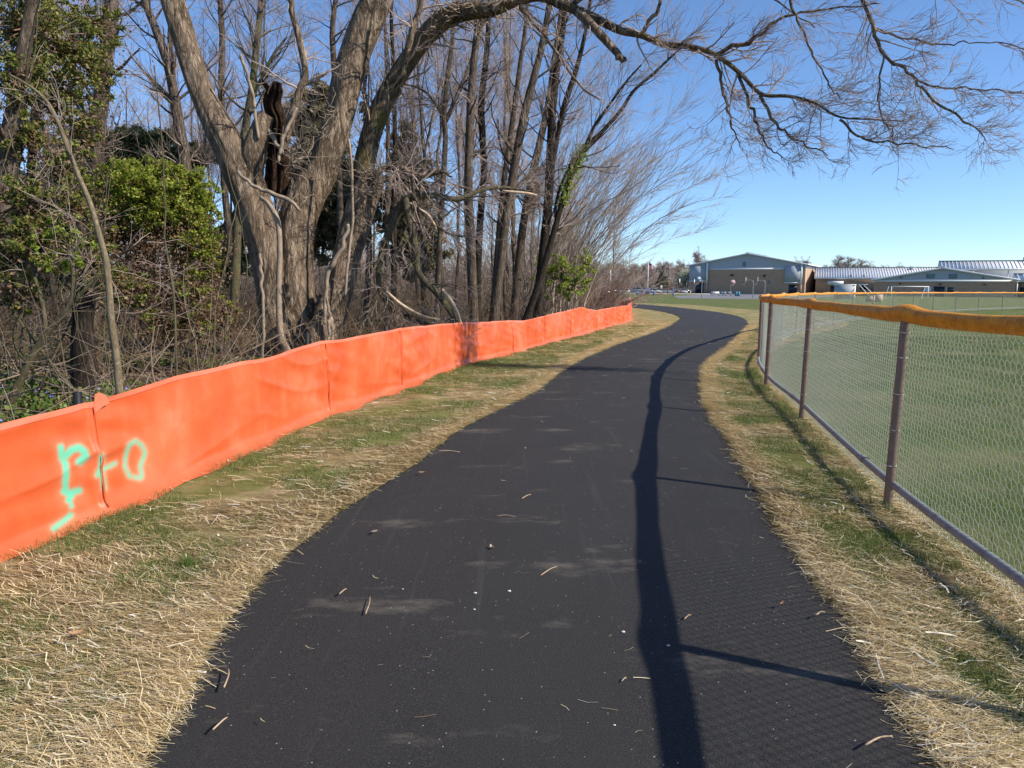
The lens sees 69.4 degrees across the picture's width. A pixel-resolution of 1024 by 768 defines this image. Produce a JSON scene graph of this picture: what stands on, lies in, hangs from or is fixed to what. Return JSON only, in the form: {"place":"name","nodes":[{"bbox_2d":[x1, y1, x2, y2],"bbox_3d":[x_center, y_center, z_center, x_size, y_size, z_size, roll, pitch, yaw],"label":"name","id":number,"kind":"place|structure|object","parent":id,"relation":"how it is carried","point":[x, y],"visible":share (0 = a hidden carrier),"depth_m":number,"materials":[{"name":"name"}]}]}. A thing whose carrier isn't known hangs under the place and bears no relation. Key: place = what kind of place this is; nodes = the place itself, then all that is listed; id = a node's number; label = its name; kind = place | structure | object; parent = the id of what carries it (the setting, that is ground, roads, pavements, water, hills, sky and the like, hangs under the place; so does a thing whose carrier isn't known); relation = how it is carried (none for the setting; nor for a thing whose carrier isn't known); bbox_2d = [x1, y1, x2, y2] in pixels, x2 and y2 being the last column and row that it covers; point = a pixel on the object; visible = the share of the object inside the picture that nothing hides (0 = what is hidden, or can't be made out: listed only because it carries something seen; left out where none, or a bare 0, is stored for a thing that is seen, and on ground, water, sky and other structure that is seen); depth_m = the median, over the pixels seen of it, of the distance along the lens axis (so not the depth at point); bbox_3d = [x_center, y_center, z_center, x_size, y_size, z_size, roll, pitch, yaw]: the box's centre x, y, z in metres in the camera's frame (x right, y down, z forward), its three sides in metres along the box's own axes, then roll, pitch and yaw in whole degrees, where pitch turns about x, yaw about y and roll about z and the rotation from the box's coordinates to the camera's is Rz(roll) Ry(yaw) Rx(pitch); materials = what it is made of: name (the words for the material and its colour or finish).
{"place":"outdoors","nodes":[
{"label":"outdoors","id":0,"kind":"place"},
{"bbox_2d":[0,0,92,241],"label":"leaning tree","id":1,"kind":"object","parent":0,"point":[27,36],"visible":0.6,"depth_m":9.99,"materials":[{"name":"brown plant"}]},
{"bbox_2d":[12,0,114,285],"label":"slender tree","id":2,"kind":"object","parent":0,"point":[32,152],"visible":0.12,"depth_m":13.54,"materials":[{"name":"brown plant"}]},
{"bbox_2d":[49,123,217,187],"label":"white pine tree","id":3,"kind":"object","parent":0,"point":[144,138],"visible":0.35,"depth_m":25.93,"materials":[{"name":"plant"}]},
{"bbox_2d":[0,308,549,423],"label":"woodland floor","id":4,"kind":"structure","parent":0,"point":[167,373],"depth_m":19.49,"materials":[{"name":"brown plant"}]},
{"bbox_2d":[11,0,68,328],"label":"woodland tree","id":5,"kind":"object","parent":4,"relation":"on","point":[39,275],"visible":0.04,"depth_m":23.96,"materials":[{"name":"brown plant"}]},
{"bbox_2d":[0,0,83,327],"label":"woodland tree","id":6,"kind":"object","parent":4,"relation":"on","point":[53,289],"visible":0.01,"depth_m":26.40,"materials":[{"name":"brown plant"}]},
{"bbox_2d":[0,55,123,394],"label":"tree","id":7,"kind":"object","parent":4,"relation":"on","point":[116,359],"visible":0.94,"depth_m":6.49,"materials":[{"name":"brown plant"}]},
{"bbox_2d":[0,0,129,273],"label":"woodland tree","id":8,"kind":"object","parent":4,"relation":"on","point":[81,228],"visible":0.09,"depth_m":23.79,"materials":[{"name":"brown plant"}]},
{"bbox_2d":[0,0,153,171],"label":"evergreen tree","id":9,"kind":"object","parent":4,"relation":"on","point":[83,53],"visible":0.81,"depth_m":10.71,"materials":[{"name":"green plant"}]},
{"bbox_2d":[0,111,169,327],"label":"evergreen shrub","id":10,"kind":"object","parent":4,"relation":"on","point":[14,245],"visible":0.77,"depth_m":8.63,"materials":[{"name":"green plant"}]},
{"bbox_2d":[23,218,97,272],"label":"budding sapling","id":11,"kind":"object","parent":10,"relation":"attached to","point":[49,233],"visible":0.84,"depth_m":8.42,"materials":[{"name":"green plant"}]},
{"bbox_2d":[23,0,160,335],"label":"straight tree","id":12,"kind":"object","parent":4,"relation":"on","point":[101,154],"visible":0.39,"depth_m":21.03,"materials":[{"name":"grey plant"}]},
{"bbox_2d":[0,81,208,415],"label":"crooked tree","id":13,"kind":"object","parent":4,"relation":"on","point":[27,365],"visible":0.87,"depth_m":8.45,"materials":[{"name":"brown plant"}]},
{"bbox_2d":[16,144,196,393],"bbox_3d":[-5.318,-1.368,9.617,1.692,3.104,2.105,0,7,0],"label":"dead tree","id":14,"kind":"object","parent":4,"relation":"on","point":[85,323],"visible":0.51,"depth_m":9.91,"materials":[{"name":"brown plant"}]},
{"bbox_2d":[56,0,166,323],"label":"woodland tree","id":15,"kind":"object","parent":4,"relation":"on","point":[101,1],"visible":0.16,"depth_m":26.90,"materials":[{"name":"brown plant"}]},
{"bbox_2d":[74,66,156,324],"bbox_3d":[-14.450,-7.205,27.591,2.946,10.256,2.477,3,8,19],"label":"woodland tree","id":16,"kind":"object","parent":4,"relation":"on","point":[112,104],"visible":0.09,"depth_m":27.25,"materials":[{"name":"brown plant"}]},
{"bbox_2d":[0,11,258,407],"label":"saplings and vines","id":17,"kind":"object","parent":4,"relation":"on","point":[68,325],"visible":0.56,"depth_m":9.36,"materials":[{"name":"brown plant"}]},
{"bbox_2d":[49,154,262,309],"bbox_3d":[-5.973,-2.523,12.406,3.685,2.561,1.930,0,7,0],"label":"greenbrier mass","id":18,"kind":"object","parent":17,"relation":"attached to","point":[137,181],"visible":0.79,"depth_m":12.10,"materials":[{"name":"green plant"}]},
{"bbox_2d":[97,253,266,355],"bbox_3d":[-5.496,-1.359,12.431,2.660,1.795,1.799,-4,9,-30],"label":"vine skirt","id":19,"kind":"object","parent":18,"relation":"hanging from","point":[182,323],"visible":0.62,"depth_m":12.14,"materials":[{"name":"green plant"}]},
{"bbox_2d":[0,342,261,422],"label":"periwinkle","id":20,"kind":"object","parent":4,"relation":"on","point":[48,403],"depth_m":9.95,"materials":[{"name":"green plant"}]},
{"bbox_2d":[118,62,169,304],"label":"woodland tree","id":21,"kind":"object","parent":4,"relation":"on","point":[134,119],"visible":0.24,"depth_m":46.55,"materials":[{"name":"brown plant"}]},
{"bbox_2d":[136,52,189,246],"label":"woodland tree","id":22,"kind":"object","parent":4,"relation":"on","point":[170,115],"visible":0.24,"depth_m":45.07,"materials":[{"name":"brown plant"}]},
{"bbox_2d":[93,0,236,341],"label":"forked tree","id":23,"kind":"object","parent":4,"relation":"on","point":[168,57],"visible":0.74,"depth_m":19.02,"materials":[{"name":"grey plant"}]},
{"bbox_2d":[174,47,232,225],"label":"woodland tree","id":24,"kind":"object","parent":4,"relation":"on","point":[201,129],"visible":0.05,"depth_m":30.02,"materials":[{"name":"brown plant"}]},
{"bbox_2d":[0,321,408,421],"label":"fallen leaves","id":25,"kind":"object","parent":4,"relation":"on","point":[134,370],"visible":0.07,"depth_m":15.34,"materials":[{"name":"brown plant"}]},
{"bbox_2d":[168,47,244,280],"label":"woodland tree","id":26,"kind":"object","parent":4,"relation":"on","point":[191,121],"visible":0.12,"depth_m":27.16,"materials":[{"name":"brown plant"}]},
{"bbox_2d":[181,0,246,326],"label":"woodland tree","id":27,"kind":"object","parent":4,"relation":"on","point":[210,151],"visible":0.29,"depth_m":24.41,"materials":[{"name":"brown plant"}]},
{"bbox_2d":[190,71,268,317],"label":"woodland tree","id":28,"kind":"object","parent":4,"relation":"on","point":[218,165],"visible":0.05,"depth_m":29.30,"materials":[{"name":"brown plant"}]},
{"bbox_2d":[196,0,282,258],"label":"slender tree","id":29,"kind":"object","parent":4,"relation":"on","point":[222,68],"visible":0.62,"depth_m":22.94,"materials":[{"name":"brown plant"}]},
{"bbox_2d":[0,307,495,418],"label":"fallen sticks","id":30,"kind":"object","parent":4,"relation":"on","point":[151,366],"visible":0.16,"depth_m":11.18,"materials":[{"name":"brown wood"}]},
{"bbox_2d":[186,0,325,212],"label":"woodland tree","id":31,"kind":"object","parent":4,"relation":"on","point":[263,63],"visible":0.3,"depth_m":23.83,"materials":[{"name":"brown plant"}]},
{"bbox_2d":[194,0,339,323],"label":"slender tree","id":32,"kind":"object","parent":4,"relation":"on","point":[245,127],"visible":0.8,"depth_m":20.05,"materials":[{"name":"brown plant"}]},
{"bbox_2d":[0,255,563,419],"bbox_3d":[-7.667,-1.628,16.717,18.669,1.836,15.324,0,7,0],"label":"undergrowth","id":33,"kind":"object","parent":4,"relation":"on","point":[178,351],"visible":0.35,"depth_m":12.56,"materials":[{"name":"brown plant"}]},
{"bbox_2d":[0,206,594,307],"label":"thicket","id":34,"kind":"object","parent":4,"relation":"on","point":[446,264],"visible":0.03,"depth_m":54.52,"materials":[{"name":"brown plant"}]},
{"bbox_2d":[271,94,323,208],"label":"woodland tree","id":35,"kind":"object","parent":4,"relation":"on","point":[287,153],"visible":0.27,"depth_m":27.93,"materials":[{"name":"brown plant"}]},
{"bbox_2d":[0,242,628,332],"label":"undergrowth","id":36,"kind":"object","parent":4,"relation":"on","point":[355,305],"visible":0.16,"depth_m":27.37,"materials":[{"name":"brown plant"}]},
{"bbox_2d":[0,124,252,305],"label":"pine tree","id":37,"kind":"object","parent":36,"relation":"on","point":[221,227],"visible":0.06,"depth_m":28.61,"materials":[{"name":"green plant"}]},
{"bbox_2d":[272,72,372,265],"bbox_3d":[-8.604,-9.513,33.071,5.727,8.485,3.586,0,7,0],"label":"cedar tree","id":38,"kind":"object","parent":4,"relation":"on","point":[326,229],"visible":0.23,"depth_m":32.52,"materials":[{"name":"plant"}]},
{"bbox_2d":[283,0,401,233],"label":"slender tree","id":39,"kind":"object","parent":4,"relation":"on","point":[332,49],"visible":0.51,"depth_m":21.85,"materials":[{"name":"brown plant"}]},
{"bbox_2d":[306,0,411,327],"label":"woodland tree","id":40,"kind":"object","parent":4,"relation":"on","point":[369,259],"visible":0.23,"depth_m":25.17,"materials":[{"name":"brown plant"}]},
{"bbox_2d":[356,121,385,317],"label":"woodland tree","id":41,"kind":"object","parent":4,"relation":"on","point":[373,251],"visible":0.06,"depth_m":35.56,"materials":[{"name":"brown plant"}]},
{"bbox_2d":[353,4,430,323],"bbox_3d":[-4.444,-9.260,27.137,2.593,14.091,3.320,5,9,32],"label":"slender tree","id":42,"kind":"object","parent":4,"relation":"on","point":[386,259],"visible":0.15,"depth_m":27.22,"materials":[{"name":"brown plant"}]},
{"bbox_2d":[362,0,432,323],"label":"slender tree","id":43,"kind":"object","parent":4,"relation":"on","point":[395,151],"visible":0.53,"depth_m":25.09,"materials":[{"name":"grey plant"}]},
{"bbox_2d":[375,53,429,307],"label":"woodland tree","id":44,"kind":"object","parent":4,"relation":"on","point":[397,273],"visible":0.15,"depth_m":38.38,"materials":[{"name":"brown plant"}]},
{"bbox_2d":[358,101,455,286],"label":"cedar tree","id":45,"kind":"object","parent":4,"relation":"on","point":[378,215],"visible":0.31,"depth_m":30.85,"materials":[{"name":"plant"}]},
{"bbox_2d":[354,0,480,325],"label":"woodland tree","id":46,"kind":"object","parent":4,"relation":"on","point":[418,213],"visible":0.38,"depth_m":25.48,"materials":[{"name":"grey plant"}]},
{"bbox_2d":[377,0,461,324],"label":"woodland tree","id":47,"kind":"object","parent":4,"relation":"on","point":[413,122],"visible":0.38,"depth_m":28.68,"materials":[{"name":"brown plant"}]},
{"bbox_2d":[355,0,530,322],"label":"slender tree","id":48,"kind":"object","parent":4,"relation":"on","point":[442,111],"visible":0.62,"depth_m":21.14,"materials":[{"name":"grey plant"}]},
{"bbox_2d":[398,5,495,320],"bbox_3d":[-2.579,-8.132,26.831,3.752,12.496,3.862,6,9,38],"label":"woodland tree","id":49,"kind":"object","parent":4,"relation":"on","point":[437,189],"visible":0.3,"depth_m":26.42,"materials":[{"name":"brown plant"}]},
{"bbox_2d":[351,157,552,353],"bbox_3d":[-1.042,-2.527,14.913,4.365,4.436,2.250,-2,8,-19],"label":"fallen tree","id":50,"kind":"object","parent":4,"relation":"on","point":[391,219],"visible":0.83,"depth_m":14.79,"materials":[{"name":"wood"}]},
{"bbox_2d":[427,0,494,321],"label":"woodland tree","id":51,"kind":"object","parent":4,"relation":"on","point":[457,142],"visible":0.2,"depth_m":29.26,"materials":[{"name":"brown plant"}]},
{"bbox_2d":[447,90,487,296],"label":"woodland tree","id":52,"kind":"object","parent":4,"relation":"on","point":[463,185],"visible":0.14,"depth_m":55.27,"materials":[{"name":"grey plant"}]},
{"bbox_2d":[430,0,515,321],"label":"straight tree","id":53,"kind":"object","parent":4,"relation":"on","point":[468,136],"visible":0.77,"depth_m":20.31,"materials":[{"name":"brown plant"}]},
{"bbox_2d":[441,19,523,250],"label":"woodland tree","id":54,"kind":"object","parent":4,"relation":"on","point":[476,128],"visible":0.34,"depth_m":27.11,"materials":[{"name":"grey plant"}]},
{"bbox_2d":[473,162,498,288],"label":"woodland tree","id":55,"kind":"object","parent":4,"relation":"on","point":[491,244],"visible":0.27,"depth_m":49.86,"materials":[{"name":"grey plant"}]},
{"bbox_2d":[460,1,526,321],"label":"straight tree","id":56,"kind":"object","parent":4,"relation":"on","point":[481,124],"visible":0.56,"depth_m":22.18,"materials":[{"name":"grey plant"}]},
{"bbox_2d":[474,1,542,276],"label":"woodland tree","id":57,"kind":"object","parent":4,"relation":"on","point":[513,217],"visible":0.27,"depth_m":29.61,"materials":[{"name":"grey plant"}]},
{"bbox_2d":[475,13,541,320],"bbox_3d":[0.137,-8.710,30.392,4.464,12.730,2.940,-6,10,-41],"label":"woodland tree","id":58,"kind":"object","parent":4,"relation":"on","point":[500,177],"visible":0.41,"depth_m":30.06,"materials":[{"name":"grey plant"}]},
{"bbox_2d":[474,42,544,306],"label":"woodland tree","id":59,"kind":"object","parent":4,"relation":"on","point":[507,268],"visible":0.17,"depth_m":39.95,"materials":[{"name":"grey plant"}]},
{"bbox_2d":[473,3,563,301],"bbox_3d":[0.142,-8.055,23.173,3.112,13.400,2.992,0,7,0],"label":"slender tree","id":60,"kind":"object","parent":4,"relation":"on","point":[511,130],"visible":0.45,"depth_m":23.07,"materials":[{"name":"brown plant"}]},
{"bbox_2d":[493,58,543,280],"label":"woodland tree","id":61,"kind":"object","parent":4,"relation":"on","point":[522,147],"visible":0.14,"depth_m":52.87,"materials":[{"name":"grey plant"}]},
{"bbox_2d":[474,0,598,321],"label":"tall tree","id":62,"kind":"object","parent":4,"relation":"on","point":[523,124],"visible":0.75,"depth_m":21.32,"materials":[{"name":"brown plant"}]},
{"bbox_2d":[487,0,590,319],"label":"tall tree","id":63,"kind":"object","parent":4,"relation":"on","point":[519,257],"visible":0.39,"depth_m":24.27,"materials":[{"name":"brown plant"}]},
{"bbox_2d":[496,0,621,317],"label":"dark tree","id":64,"kind":"object","parent":4,"relation":"on","point":[552,127],"visible":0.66,"depth_m":21.67,"materials":[{"name":"brown plant"}]},
{"bbox_2d":[531,248,597,301],"bbox_3d":[1.809,-3.718,25.147,2.394,1.871,2.009,0,7,0],"label":"budding shrub","id":65,"kind":"object","parent":4,"relation":"on","point":[569,283],"visible":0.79,"depth_m":24.99,"materials":[{"name":"green plant"}]},
{"bbox_2d":[160,0,1023,358],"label":"old maple tree","id":66,"kind":"object","parent":4,"relation":"on","point":[282,244],"visible":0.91,"depth_m":14.55,"materials":[{"name":"brown plant"}]},
{"bbox_2d":[526,264,657,309],"bbox_3d":[3.707,-4.579,35.762,6.255,2.920,5.570,0,7,0],"label":"thicket shrub","id":67,"kind":"object","parent":4,"relation":"on","point":[613,292],"visible":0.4,"depth_m":35.47,"materials":[{"name":"plant"}]},
{"bbox_2d":[491,0,724,320],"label":"leaning tree","id":68,"kind":"object","parent":4,"relation":"on","point":[591,138],"visible":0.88,"depth_m":18.33,"materials":[{"name":"brown plant"}]},
{"bbox_2d":[553,141,591,207],"bbox_3d":[1.515,-5.151,18.475,0.959,1.736,0.598,0,7,0],"label":"ivy","id":69,"kind":"object","parent":68,"relation":"attached to","point":[563,197],"visible":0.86,"depth_m":18.40,"materials":[{"name":"green plant"}]},
{"bbox_2d":[603,201,626,287],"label":"woodland tree","id":70,"kind":"object","parent":4,"relation":"on","point":[615,244],"visible":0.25,"depth_m":56.29,"materials":[{"name":"grey plant"}]},
{"bbox_2d":[473,5,759,319],"bbox_3d":[3.669,-6.842,25.169,10.775,10.143,11.064,0,7,0],"label":"arching shrub","id":71,"kind":"object","parent":4,"relation":"on","point":[559,241],"visible":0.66,"depth_m":25.83,"materials":[{"name":"brown plant"}]},
{"bbox_2d":[574,229,694,307],"bbox_3d":[6.569,-5.997,39.679,6.594,4.761,5.703,0,7,0],"label":"arching shrub","id":72,"kind":"object","parent":4,"relation":"on","point":[639,298],"visible":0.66,"depth_m":39.44,"materials":[{"name":"brown plant"}]},
{"bbox_2d":[0,293,1023,645],"bbox_3d":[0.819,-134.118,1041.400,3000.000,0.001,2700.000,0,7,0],"label":"ground","id":73,"kind":"structure","parent":0,"point":[754,305],"depth_m":9.67,"materials":[{"name":"green plant"}]},
{"bbox_2d":[0,308,679,767],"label":"verge","id":74,"kind":"structure","parent":73,"relation":"on","point":[204,488],"depth_m":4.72,"materials":[{"name":"plant"}]},
{"bbox_2d":[176,553,198,568],"bbox_3d":[-1.743,0.947,3.969,0.166,0.075,0.130,6,10,39],"label":"grass tuft","id":75,"kind":"object","parent":74,"relation":"on","point":[186,561],"visible":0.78,"depth_m":3.96,"materials":[{"name":"green plant"}]},
{"bbox_2d":[0,359,552,764],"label":"pale stalks","id":76,"kind":"object","parent":74,"relation":"on","point":[195,569],"visible":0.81,"depth_m":3.44,"materials":[{"name":"beige plant"}]},
{"bbox_2d":[0,296,633,562],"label":"silt fence","id":77,"kind":"object","parent":74,"relation":"on","point":[61,469],"visible":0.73,"depth_m":6.11,"materials":[{"name":"orange fabric"}]},
{"bbox_2d":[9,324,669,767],"bbox_3d":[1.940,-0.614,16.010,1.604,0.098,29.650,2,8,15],"label":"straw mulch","id":78,"kind":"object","parent":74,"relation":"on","point":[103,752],"visible":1,"depth_m":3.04,"materials":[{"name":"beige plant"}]},
{"bbox_2d":[586,260,689,288],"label":"thicket","id":79,"kind":"object","parent":73,"relation":"on","point":[656,276],"visible":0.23,"depth_m":286.43,"materials":[{"name":"brown plant"}]},
{"bbox_2d":[676,269,688,288],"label":"blossom tree","id":80,"kind":"object","parent":73,"relation":"on","point":[683,275],"visible":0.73,"depth_m":254.48,"materials":[{"name":"white plant"}]},
{"bbox_2d":[686,252,820,293],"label":"gymnasium","id":81,"kind":"structure","parent":73,"relation":"on","point":[778,276],"depth_m":232.83,"materials":[{"name":"brown brick"}]},
{"bbox_2d":[674,294,833,298],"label":"court","id":82,"kind":"object","parent":73,"relation":"on","point":[720,296],"visible":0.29,"depth_m":146.64,"materials":[{"name":"concrete"}]},
{"bbox_2d":[633,303,1023,767],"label":"verge","id":83,"kind":"structure","parent":73,"relation":"on","point":[749,315],"depth_m":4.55,"materials":[{"name":"plant"}]},
{"bbox_2d":[692,325,1023,767],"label":"straw mulch","id":84,"kind":"object","parent":83,"relation":"on","point":[708,378],"visible":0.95,"depth_m":3.06,"materials":[{"name":"beige plant"}]},
{"bbox_2d":[699,358,1023,767],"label":"pale stalks","id":85,"kind":"object","parent":83,"relation":"on","point":[920,656],"visible":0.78,"depth_m":3.49,"materials":[{"name":"beige plant"}]},
{"bbox_2d":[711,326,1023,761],"bbox_3d":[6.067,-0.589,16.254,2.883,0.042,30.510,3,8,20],"label":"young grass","id":86,"kind":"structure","parent":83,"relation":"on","point":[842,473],"depth_m":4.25,"materials":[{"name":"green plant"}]},
{"bbox_2d":[745,366,1023,648],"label":"weeds","id":87,"kind":"object","parent":83,"relation":"on","point":[813,442],"visible":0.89,"depth_m":6.89,"materials":[{"name":"green plant"}]},
{"bbox_2d":[834,284,856,298],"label":"storage shed","id":88,"kind":"structure","parent":73,"relation":"on","point":[844,287],"depth_m":119.26,"materials":[{"name":"grey metal"}]},
{"bbox_2d":[840,256,856,266],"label":"distant tree","id":89,"kind":"object","parent":73,"relation":"on","point":[847,262],"visible":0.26,"depth_m":329.68,"materials":[{"name":"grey plant"}]},
{"bbox_2d":[757,292,1023,599],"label":"chain link fence","id":90,"kind":"object","parent":73,"relation":"on","point":[905,316],"visible":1,"depth_m":5.14,"materials":[{"name":"metal"}]},
{"bbox_2d":[814,267,973,294],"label":"school building","id":91,"kind":"structure","parent":73,"relation":"on","point":[827,278],"depth_m":224.25,"materials":[{"name":"grey metal"}]},
{"bbox_2d":[871,267,1019,296],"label":"school wing","id":92,"kind":"structure","parent":73,"relation":"on","point":[943,279],"depth_m":176.28,"materials":[{"name":"white metal"}]},
{"bbox_2d":[937,257,1023,277],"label":"school hall","id":93,"kind":"structure","parent":73,"relation":"on","point":[1007,268],"depth_m":215.82,"materials":[{"name":"grey metal"}]},
{"bbox_2d":[0,0,1023,280],"label":"sky","id":94,"kind":"structure","parent":0,"point":[944,213],"materials":[{"name":"blue"}]},
{"bbox_2d":[139,304,938,767],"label":"path","id":95,"kind":"structure","parent":0,"point":[641,524],"depth_m":3.29,"materials":[{"name":"black asphalt"}]},
{"bbox_2d":[763,335,1023,600],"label":"field grass","id":96,"kind":"structure","parent":0,"point":[972,361],"depth_m":10.40,"materials":[{"name":"green plant"}]},
{"bbox_2d":[1012,273,1023,296],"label":"school wing","id":97,"kind":"structure","parent":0,"point":[1019,285],"depth_m":170.32,"materials":[{"name":"white metal"}]},
{"label":"car park","id":98,"kind":"structure","parent":0,"visible":0},
{"bbox_2d":[655,270,669,288],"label":"conifer","id":99,"kind":"object","parent":98,"relation":"on","point":[664,279],"visible":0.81,"depth_m":257.80,"materials":[{"name":"green plant"}]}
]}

